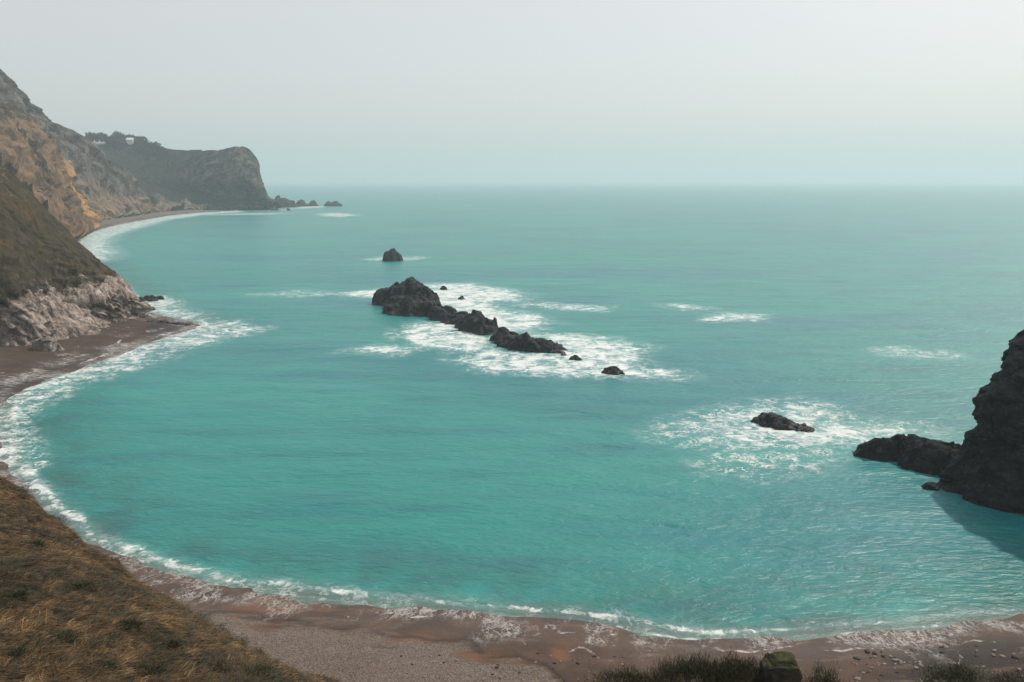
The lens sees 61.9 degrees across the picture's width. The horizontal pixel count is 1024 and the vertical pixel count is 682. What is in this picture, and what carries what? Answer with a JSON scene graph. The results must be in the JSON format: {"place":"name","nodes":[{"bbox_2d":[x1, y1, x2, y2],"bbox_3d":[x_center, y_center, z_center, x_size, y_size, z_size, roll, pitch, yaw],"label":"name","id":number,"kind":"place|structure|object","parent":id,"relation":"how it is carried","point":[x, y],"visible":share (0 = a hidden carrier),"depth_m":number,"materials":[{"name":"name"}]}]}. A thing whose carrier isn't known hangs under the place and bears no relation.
{"place":"outdoors","nodes":[
{"label":"outdoors","id":0,"kind":"place"},
{"bbox_2d":[0,102,103,238],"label":"sandstone cliff","id":1,"kind":"structure","parent":0,"point":[37,166],"depth_m":741.99,"materials":[{"name":"brown stone"}]},
{"bbox_2d":[0,164,155,345],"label":"cliff spur","id":2,"kind":"structure","parent":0,"point":[58,281],"depth_m":260.91,"materials":[{"name":"plant"}]},
{"bbox_2d":[0,69,211,219],"bbox_3d":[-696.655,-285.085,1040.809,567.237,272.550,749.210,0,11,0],"label":"chalk slope","id":3,"kind":"structure","parent":0,"point":[105,187],"depth_m":1035.82,"materials":[{"name":"grey stone"}]},
{"bbox_2d":[91,139,282,210],"bbox_3d":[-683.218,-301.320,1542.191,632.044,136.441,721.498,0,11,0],"label":"headland","id":4,"kind":"structure","parent":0,"point":[229,178],"depth_m":1353.82,"materials":[{"name":"rock"},{"name":"turf"}]},
{"bbox_2d":[84,131,166,157],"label":"woods","id":5,"kind":"object","parent":4,"relation":"on","point":[116,139],"visible":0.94,"depth_m":1530.88,"materials":[{"name":"green plant"}]},
{"bbox_2d":[126,138,133,144],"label":"house","id":6,"kind":"structure","parent":4,"relation":"on","point":[129,141],"depth_m":1539.64,"materials":[{"name":"white"}]},
{"bbox_2d":[217,623,233,633],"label":"shrub","id":7,"kind":"object","parent":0,"point":[223,627],"visible":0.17,"depth_m":66.58,"materials":[{"name":"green plant"}]},
{"bbox_2d":[0,475,710,681],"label":"hillside","id":8,"kind":"structure","parent":0,"point":[86,630],"depth_m":43.25,"materials":[{"name":"brown plant"}]},
{"bbox_2d":[0,642,39,662],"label":"shrub","id":9,"kind":"object","parent":8,"relation":"on","point":[20,650],"visible":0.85,"depth_m":37.49,"materials":[{"name":"green plant"}]},
{"bbox_2d":[5,586,35,600],"bbox_3d":[-25.488,13.152,43.941,1.586,0.630,2.110,0,11,0],"label":"shrub","id":10,"kind":"object","parent":8,"relation":"on","point":[24,592],"visible":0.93,"depth_m":44.16,"materials":[{"name":"green plant"}]},
{"bbox_2d":[13,483,35,493],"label":"shrub","id":11,"kind":"object","parent":8,"relation":"on","point":[25,489],"visible":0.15,"depth_m":80.37,"materials":[{"name":"green plant"}]},
{"bbox_2d":[26,538,49,547],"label":"shrub","id":12,"kind":"object","parent":8,"relation":"on","point":[36,541],"visible":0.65,"depth_m":56.90,"materials":[{"name":"green plant"}]},
{"bbox_2d":[51,513,70,522],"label":"shrub","id":13,"kind":"object","parent":8,"relation":"on","point":[57,516],"visible":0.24,"depth_m":77.69,"materials":[{"name":"green plant"}]},
{"bbox_2d":[48,628,89,643],"bbox_3d":[-21.128,13.949,39.924,2.334,0.591,2.169,0,11,0],"label":"shrub","id":14,"kind":"object","parent":8,"relation":"on","point":[68,634],"visible":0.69,"depth_m":40.15,"materials":[{"name":"green plant"}]},
{"bbox_2d":[68,579,102,593],"bbox_3d":[-24.350,13.757,47.884,2.702,0.804,1.421,0,11,0],"label":"shrub","id":15,"kind":"object","parent":8,"relation":"on","point":[87,583],"visible":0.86,"depth_m":47.89,"materials":[{"name":"green plant"}]},
{"bbox_2d":[91,659,123,673],"bbox_3d":[-17.888,14.268,37.257,2.058,0.565,1.680,0,11,0],"label":"shrub","id":16,"kind":"object","parent":8,"relation":"on","point":[105,663],"visible":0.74,"depth_m":37.42,"materials":[{"name":"green plant"}]},
{"bbox_2d":[114,617,149,630],"bbox_3d":[-19.362,14.252,42.810,2.463,0.723,1.653,0,11,0],"label":"shrub","id":17,"kind":"object","parent":8,"relation":"on","point":[135,622],"visible":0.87,"depth_m":42.88,"materials":[{"name":"green plant"}]},
{"bbox_2d":[133,655,171,678],"bbox_3d":[-16.112,14.639,37.700,2.165,0.664,2.422,-3,11,-16],"label":"shrub","id":18,"kind":"object","parent":8,"relation":"on","point":[151,670],"visible":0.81,"depth_m":37.98,"materials":[{"name":"green plant"}]},
{"bbox_2d":[160,637,186,650],"bbox_3d":[-16.521,14.789,41.414,1.482,0.699,1.698,0,11,0],"label":"shrub","id":19,"kind":"object","parent":8,"relation":"on","point":[178,644],"visible":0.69,"depth_m":41.53,"materials":[{"name":"green plant"}]},
{"bbox_2d":[201,654,237,673],"bbox_3d":[-13.916,15.150,39.559,2.237,0.716,2.317,7,13,33],"label":"shrub","id":20,"kind":"object","parent":8,"relation":"on","point":[218,661],"visible":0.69,"depth_m":39.78,"materials":[{"name":"green plant"}]},
{"bbox_2d":[232,635,249,648],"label":"shrub","id":21,"kind":"object","parent":8,"relation":"on","point":[246,642],"visible":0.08,"depth_m":65.67,"materials":[{"name":"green plant"}]},
{"bbox_2d":[251,643,267,655],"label":"shrub","id":22,"kind":"object","parent":8,"relation":"on","point":[256,651],"visible":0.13,"depth_m":65.09,"materials":[{"name":"green plant"}]},
{"bbox_2d":[239,660,281,681],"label":"shrub","id":23,"kind":"object","parent":8,"relation":"on","point":[260,668],"visible":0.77,"depth_m":40.07,"materials":[{"name":"green plant"}]},
{"bbox_2d":[578,661,667,681],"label":"shrub","id":24,"kind":"object","parent":8,"relation":"on","point":[618,677],"visible":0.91,"depth_m":45.35,"materials":[{"name":"green plant"}]},
{"bbox_2d":[632,646,749,681],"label":"shrub","id":25,"kind":"object","parent":8,"relation":"on","point":[693,669],"visible":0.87,"depth_m":44.37,"materials":[{"name":"green plant"}]},
{"bbox_2d":[701,647,765,681],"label":"shrub","id":26,"kind":"object","parent":8,"relation":"on","point":[747,672],"visible":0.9,"depth_m":43.69,"materials":[{"name":"green plant"}]},
{"bbox_2d":[759,651,802,681],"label":"mossy boulder","id":27,"kind":"object","parent":8,"relation":"on","point":[780,666],"visible":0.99,"depth_m":42.93,"materials":[{"name":"stone"}]},
{"bbox_2d":[801,658,849,681],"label":"shrub","id":28,"kind":"object","parent":8,"relation":"on","point":[824,677],"visible":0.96,"depth_m":44.13,"materials":[{"name":"green plant"}]},
{"bbox_2d":[902,657,997,681],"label":"shrub","id":29,"kind":"object","parent":8,"relation":"on","point":[950,674],"visible":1,"depth_m":45.18,"materials":[{"name":"green plant"}]},
{"bbox_2d":[979,666,1023,681],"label":"shrub","id":30,"kind":"object","parent":8,"relation":"on","point":[999,677],"visible":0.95,"depth_m":47.75,"materials":[{"name":"green plant"}]},
{"bbox_2d":[0,183,1023,640],"bbox_3d":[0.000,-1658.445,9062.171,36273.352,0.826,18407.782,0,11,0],"label":"sea","id":31,"kind":"structure","parent":0,"point":[296,415],"depth_m":173.25,"materials":[{"name":"liquid"}]},
{"bbox_2d":[143,295,158,301],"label":"sea rock","id":32,"kind":"object","parent":31,"relation":"in","point":[151,298],"visible":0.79,"depth_m":325.27,"materials":[{"name":"grey stone"}]},
{"bbox_2d":[264,195,297,207],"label":"sea stack","id":33,"kind":"object","parent":31,"relation":"in","point":[284,202],"visible":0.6,"depth_m":1466.72,"materials":[{"name":"grey stone"}]},
{"bbox_2d":[296,200,306,205],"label":"sea stack","id":34,"kind":"object","parent":31,"relation":"in","point":[300,203],"visible":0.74,"depth_m":1518.12,"materials":[{"name":"grey stone"}]},
{"bbox_2d":[306,200,318,205],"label":"sea stack","id":35,"kind":"object","parent":31,"relation":"in","point":[313,203],"visible":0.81,"depth_m":1517.81,"materials":[{"name":"grey stone"}]},
{"bbox_2d":[324,201,342,205],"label":"sea stack","id":36,"kind":"object","parent":31,"relation":"in","point":[333,203],"visible":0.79,"depth_m":1517.99,"materials":[{"name":"grey stone"}]},
{"bbox_2d":[382,248,402,261],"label":"sea stack","id":37,"kind":"object","parent":31,"relation":"in","point":[392,255],"visible":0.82,"depth_m":483.55,"materials":[{"name":"grey stone"}]},
{"bbox_2d":[372,276,497,334],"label":"island rock","id":38,"kind":"object","parent":31,"relation":"in","point":[410,296],"visible":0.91,"depth_m":288.07,"materials":[{"name":"grey stone"}]},
{"bbox_2d":[489,327,566,352],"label":"sea rock","id":39,"kind":"object","parent":31,"relation":"in","point":[503,337],"visible":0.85,"depth_m":229.23,"materials":[{"name":"black stone"}]},
{"bbox_2d":[551,350,566,355],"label":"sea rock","id":40,"kind":"object","parent":31,"relation":"in","point":[562,353],"visible":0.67,"depth_m":224.96,"materials":[{"name":"grey stone"}]},
{"bbox_2d":[569,355,581,360],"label":"sea rock","id":41,"kind":"object","parent":31,"relation":"in","point":[575,357],"visible":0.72,"depth_m":216.96,"materials":[{"name":"black stone"}]},
{"bbox_2d":[601,366,624,374],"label":"sea rock","id":42,"kind":"object","parent":31,"relation":"in","point":[613,370],"visible":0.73,"depth_m":201.71,"materials":[{"name":"black stone"}]},
{"bbox_2d":[750,412,814,432],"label":"sea rock","id":43,"kind":"object","parent":31,"relation":"in","point":[772,420],"visible":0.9,"depth_m":158.05,"materials":[{"name":"black stone"}]},
{"bbox_2d":[852,434,961,477],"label":"rock ledge","id":44,"kind":"object","parent":31,"relation":"in","point":[923,455],"visible":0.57,"depth_m":135.72,"materials":[{"name":"stone"}]},
{"bbox_2d":[921,482,939,490],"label":"sea rock","id":45,"kind":"object","parent":31,"relation":"in","point":[934,486],"visible":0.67,"depth_m":126.67,"materials":[{"name":"stone"}]},
{"bbox_2d":[937,329,1023,513],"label":"promontory","id":46,"kind":"structure","parent":31,"relation":"in","point":[986,468],"depth_m":122.36,"materials":[{"name":"stone"}]},
{"bbox_2d":[0,210,1023,681],"bbox_3d":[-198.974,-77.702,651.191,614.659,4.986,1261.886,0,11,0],"label":"beach","id":47,"kind":"structure","parent":0,"point":[358,642],"depth_m":84.33,"materials":[{"name":"brown sand"}]},
{"bbox_2d":[0,333,19,346],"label":"boulder","id":48,"kind":"object","parent":47,"relation":"on","point":[10,341],"visible":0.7,"depth_m":226.18,"materials":[{"name":"grey stone"}]},
{"bbox_2d":[31,334,64,351],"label":"boulder","id":49,"kind":"object","parent":47,"relation":"on","point":[44,343],"visible":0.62,"depth_m":223.05,"materials":[{"name":"grey stone"}]},
{"bbox_2d":[147,320,191,325],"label":"rock ledge","id":50,"kind":"object","parent":47,"relation":"on","point":[175,323],"visible":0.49,"depth_m":269.35,"materials":[{"name":"grey stone"}]},
{"bbox_2d":[0,0,1023,182],"label":"sky","id":51,"kind":"structure","parent":0,"point":[319,91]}
]}

